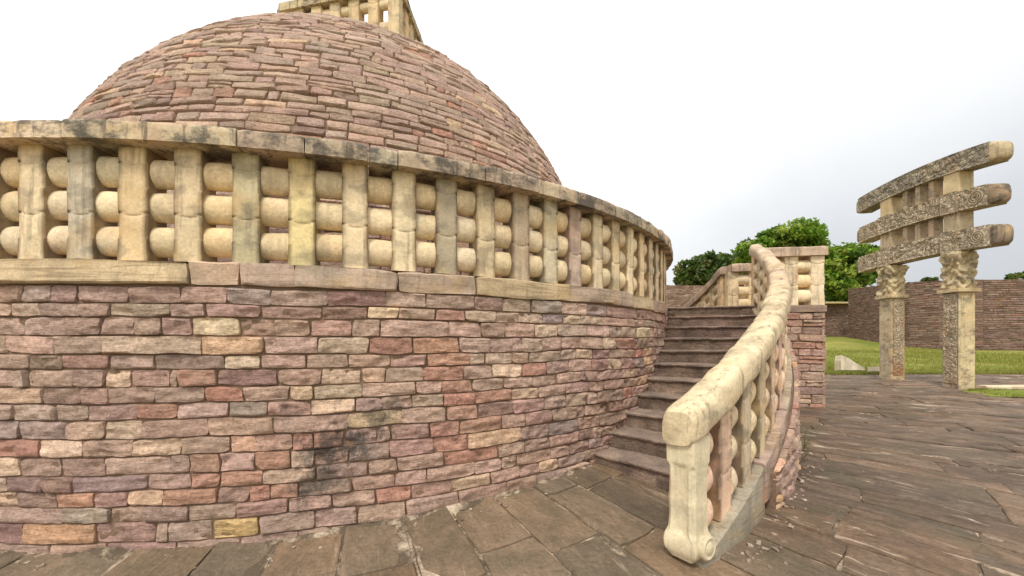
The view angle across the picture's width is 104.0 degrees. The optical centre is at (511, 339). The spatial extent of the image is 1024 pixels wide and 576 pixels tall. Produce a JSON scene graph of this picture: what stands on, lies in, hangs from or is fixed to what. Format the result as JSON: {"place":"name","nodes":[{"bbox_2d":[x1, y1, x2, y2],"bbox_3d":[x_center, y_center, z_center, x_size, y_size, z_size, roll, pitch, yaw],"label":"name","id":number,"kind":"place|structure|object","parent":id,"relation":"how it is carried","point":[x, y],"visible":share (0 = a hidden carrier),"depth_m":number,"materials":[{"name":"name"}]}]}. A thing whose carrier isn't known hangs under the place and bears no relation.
{"place":"outdoors","nodes":[
{"label":"outdoors","id":0,"kind":"place"},
{"bbox_2d":[14,448,997,570],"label":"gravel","id":1,"kind":"structure","parent":0,"point":[415,524],"depth_m":3.41,"materials":[{"name":"beige gravel"}]},
{"bbox_2d":[800,428,810,448],"bbox_3d":[3.900,1.325,5.363,0.203,0.293,0.212,0,0,-41],"label":"weed","id":2,"kind":"object","parent":1,"relation":"on","point":[804,440],"visible":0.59,"depth_m":5.32,"materials":[{"name":"green plant"}]},
{"bbox_2d":[0,374,1023,575],"bbox_3d":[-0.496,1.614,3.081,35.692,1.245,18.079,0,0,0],"label":"paving","id":3,"kind":"structure","parent":0,"point":[901,452],"depth_m":3.62,"materials":[{"name":"brown stone"}]},
{"bbox_2d":[0,12,667,560],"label":"stupa","id":4,"kind":"object","parent":3,"relation":"on","point":[170,402],"visible":0.73,"depth_m":3.59,"materials":[{"name":"stone"}]},
{"bbox_2d":[0,119,672,302],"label":"terrace railing","id":5,"kind":"object","parent":4,"relation":"on","point":[76,188],"visible":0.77,"depth_m":3.42,"materials":[{"name":"stone"}]},
{"bbox_2d":[277,0,423,43],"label":"summit railing","id":6,"kind":"object","parent":4,"relation":"on","point":[401,20],"visible":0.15,"depth_m":8.80,"materials":[{"name":"stone"}]},
{"bbox_2d":[594,305,802,509],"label":"staircase","id":7,"kind":"structure","parent":3,"relation":"on","point":[694,351],"depth_m":5.58,"materials":[{"name":"stone"}]},
{"bbox_2d":[662,244,792,568],"bbox_3d":[3.217,0.121,5.262,0.774,3.960,5.956,0,0,36],"label":"stair railing","id":8,"kind":"object","parent":7,"relation":"on","point":[724,424],"visible":1,"depth_m":3.41,"materials":[{"name":"stone"}]},
{"bbox_2d":[673,305,826,407],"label":"landing platform","id":9,"kind":"structure","parent":3,"relation":"on","point":[806,336],"depth_m":7.41,"materials":[{"name":"stone"}]},
{"bbox_2d":[725,246,828,305],"bbox_3d":[5.409,-1.198,8.370,1.179,1.114,1.980,0,0,10],"label":"landing railing","id":10,"kind":"object","parent":9,"relation":"on","point":[804,267],"visible":0.53,"depth_m":7.46,"materials":[{"name":"stone"}]},
{"bbox_2d":[856,141,1013,388],"bbox_3d":[10.117,-1.457,9.915,0.588,5.520,3.689,0,0,4],"label":"carved gateway","id":11,"kind":"object","parent":3,"relation":"on","point":[916,206],"visible":0.99,"depth_m":9.18,"materials":[{"name":"stone"}]},
{"bbox_2d":[963,390,1023,396],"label":"turf","id":12,"kind":"structure","parent":3,"relation":"on","point":[1004,392],"depth_m":8.34,"materials":[{"name":"plant"}]},
{"bbox_2d":[976,385,1023,388],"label":"kerb","id":13,"kind":"structure","parent":3,"relation":"on","point":[1002,386],"depth_m":8.94,"materials":[{"name":"stone"}]},
{"bbox_2d":[0,0,1023,301],"label":"sky","id":14,"kind":"structure","parent":0,"point":[718,124],"materials":[{"name":"white"}]},
{"bbox_2d":[825,337,1023,396],"bbox_3d":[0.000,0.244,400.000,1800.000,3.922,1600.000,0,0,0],"label":"ground","id":15,"kind":"structure","parent":0,"point":[838,342],"depth_m":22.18,"materials":[{"name":"green plant"}]},
{"bbox_2d":[666,285,745,307],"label":"boundary wall","id":16,"kind":"structure","parent":15,"relation":"on","point":[679,295],"depth_m":34.37,"materials":[{"name":"brown stone"}]},
{"bbox_2d":[672,249,743,285],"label":"leafy tree","id":17,"kind":"object","parent":15,"relation":"on","point":[700,269],"visible":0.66,"depth_m":41.03,"materials":[{"name":"green plant"}]},
{"bbox_2d":[729,217,832,274],"bbox_3d":[25.836,-5.799,37.895,9.819,10.839,7.851,0,0,24],"label":"leafy tree","id":18,"kind":"object","parent":15,"relation":"on","point":[807,233],"visible":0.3,"depth_m":36.39,"materials":[{"name":"green plant"}]},
{"bbox_2d":[818,302,847,336],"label":"boundary wall","id":19,"kind":"structure","parent":15,"relation":"on","point":[836,319],"depth_m":33.16,"materials":[{"name":"stone"}]},
{"bbox_2d":[835,355,865,369],"bbox_3d":[10.329,0.706,12.226,0.839,0.484,0.359,0,0,0],"label":"stone fragment","id":20,"kind":"object","parent":15,"relation":"on","point":[842,362],"visible":1,"depth_m":12.05,"materials":[{"name":"beige stone"}]},
{"bbox_2d":[824,242,879,301],"bbox_3d":[29.111,-4.413,34.896,8.214,8.442,4.662,0,0,-19],"label":"leafy tree","id":21,"kind":"object","parent":15,"relation":"on","point":[842,275],"visible":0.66,"depth_m":33.63,"materials":[{"name":"green plant"}]},
{"bbox_2d":[868,367,878,371],"bbox_3d":[11.032,0.898,12.127,0.393,0.188,0.263,0,0,0],"label":"stone fragment","id":22,"kind":"object","parent":15,"relation":"on","point":[874,369],"visible":0.71,"depth_m":12.04,"materials":[{"name":"beige stone"}]},
{"bbox_2d":[919,276,938,281],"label":"distant tree","id":23,"kind":"object","parent":15,"relation":"on","point":[936,278],"visible":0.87,"depth_m":74.52,"materials":[{"name":"green plant"}]},
{"bbox_2d":[848,279,1023,350],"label":"boundary wall","id":24,"kind":"structure","parent":15,"relation":"on","point":[999,314],"depth_m":22.50,"materials":[{"name":"stone"},{"name":"brick"}]},
{"bbox_2d":[1004,271,1023,279],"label":"distant tree","id":25,"kind":"object","parent":15,"relation":"on","point":[1015,275],"visible":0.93,"depth_m":69.57,"materials":[{"name":"green plant"}]},
{"bbox_3d":[3.902,0.727,12.299,2.897,2.440,6.034,0,0,0],"label":"staircase","id":26,"kind":"object","parent":15,"relation":"on","visible":0},
{"bbox_2d":[683,266,726,306],"bbox_3d":[4.599,0.056,12.407,0.846,3.578,6.104,0,0,-14],"label":"stair railing","id":27,"kind":"object","parent":26,"relation":"on","point":[711,293],"visible":0.14,"depth_m":9.96,"materials":[{"name":"stone"}]}
]}

